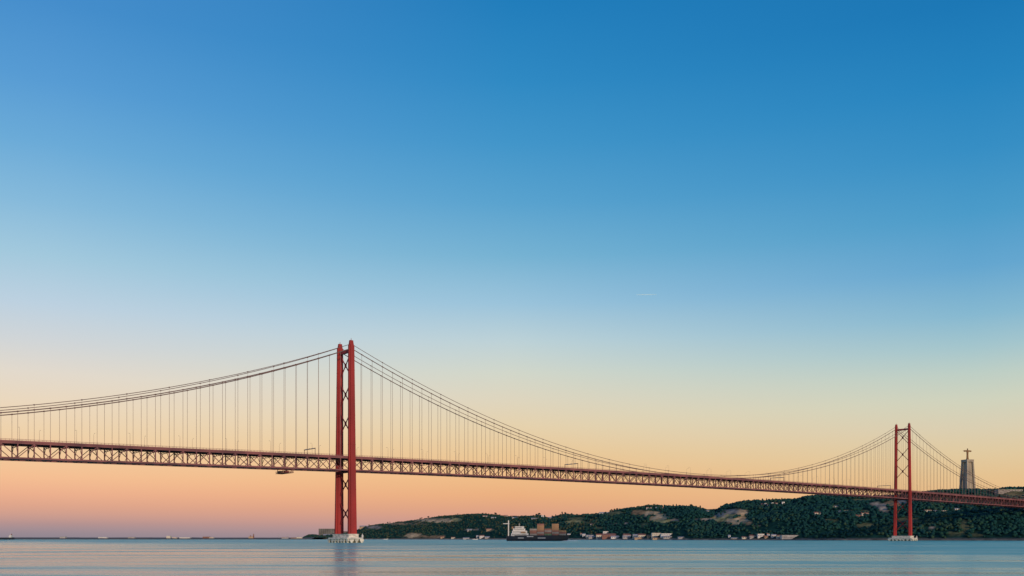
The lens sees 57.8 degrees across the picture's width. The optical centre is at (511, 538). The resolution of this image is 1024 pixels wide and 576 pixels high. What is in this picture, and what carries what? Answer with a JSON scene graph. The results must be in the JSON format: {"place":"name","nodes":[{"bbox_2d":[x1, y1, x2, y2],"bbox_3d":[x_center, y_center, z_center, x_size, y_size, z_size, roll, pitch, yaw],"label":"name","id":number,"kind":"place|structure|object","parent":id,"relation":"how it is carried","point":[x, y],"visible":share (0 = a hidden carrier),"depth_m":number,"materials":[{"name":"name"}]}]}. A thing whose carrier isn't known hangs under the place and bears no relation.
{"place":"outdoors","nodes":[
{"label":"outdoors","id":0,"kind":"place"},
{"bbox_2d":[0,537,321,538],"bbox_3d":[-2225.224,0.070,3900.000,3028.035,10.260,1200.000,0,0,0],"label":"shore","id":1,"kind":"structure","parent":0,"point":[145,538],"depth_m":3318.26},
{"bbox_2d":[0,539,1023,575],"bbox_3d":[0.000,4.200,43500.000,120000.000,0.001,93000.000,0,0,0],"label":"water","id":2,"kind":"structure","parent":0,"point":[184,557],"depth_m":202.94,"materials":[{"name":"teal liquid"}]},
{"bbox_2d":[0,534,13,539],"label":"cargo ship","id":3,"kind":"object","parent":2,"relation":"on","point":[11,537],"visible":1,"depth_m":2894.18,"materials":[{"name":"blue paint"}]},
{"bbox_2d":[0,340,1023,542],"bbox_3d":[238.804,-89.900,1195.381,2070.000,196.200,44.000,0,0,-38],"label":"suspension bridge","id":4,"kind":"structure","parent":2,"relation":"in","point":[352,535],"depth_m":892.07,"materials":[{"name":"red paint"}]},
{"bbox_2d":[276,469,293,473],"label":"maintenance gantry","id":5,"kind":"object","parent":4,"relation":"hanging from","point":[283,472],"visible":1,"depth_m":840.06,"materials":[{"name":"metal"}]},
{"bbox_2d":[506,526,568,540],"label":"container ship","id":6,"kind":"object","parent":2,"relation":"on","point":[519,533],"visible":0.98,"depth_m":1447.43,"materials":[{"name":"black paint"}]},
{"bbox_2d":[0,0,1023,537],"label":"sky","id":7,"kind":"structure","parent":0,"point":[719,238],"materials":[{"name":"blue"}]},
{"bbox_2d":[313,490,1023,540],"bbox_3d":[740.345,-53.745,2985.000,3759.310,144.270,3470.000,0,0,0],"label":"hill","id":8,"kind":"structure","parent":0,"point":[952,535],"depth_m":2104.06,"materials":[{"name":"green plant"}]},
{"bbox_2d":[319,529,334,535],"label":"grain silo","id":9,"kind":"object","parent":8,"relation":"on","point":[325,531],"visible":0.53,"depth_m":3892.25,"materials":[{"name":"concrete"}]},
{"bbox_2d":[601,533,615,538],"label":"building","id":10,"kind":"structure","parent":8,"relation":"on","point":[606,535],"depth_m":2387.38,"materials":[{"name":"pink tile"}]},
{"bbox_2d":[651,533,659,538],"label":"building","id":11,"kind":"structure","parent":8,"relation":"on","point":[655,534],"depth_m":2234.04,"materials":[{"name":"white paint"}]},
{"bbox_2d":[303,486,1023,538],"bbox_3d":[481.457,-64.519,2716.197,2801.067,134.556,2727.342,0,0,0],"label":"woodland","id":12,"kind":"object","parent":8,"relation":"on","point":[795,508],"visible":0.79,"depth_m":2047.19,"materials":[{"name":"green plant"}]},
{"bbox_2d":[660,533,672,537],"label":"building","id":13,"kind":"structure","parent":8,"relation":"on","point":[665,534],"depth_m":2197.10,"materials":[{"name":"white paint"}]},
{"bbox_2d":[780,535,797,538],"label":"building","id":14,"kind":"structure","parent":8,"relation":"on","point":[787,536],"depth_m":1913.48,"materials":[{"name":"white glass"}]},
{"bbox_2d":[960,448,975,488],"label":"monument","id":15,"kind":"object","parent":8,"relation":"on","point":[967,464],"visible":0.86,"depth_m":2294.08,"materials":[{"name":"concrete"}]},
{"bbox_2d":[994,489,1022,493],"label":"building","id":16,"kind":"structure","parent":8,"relation":"on","point":[999,491],"depth_m":1969.37,"materials":[{"name":"grey paint"}]}
]}

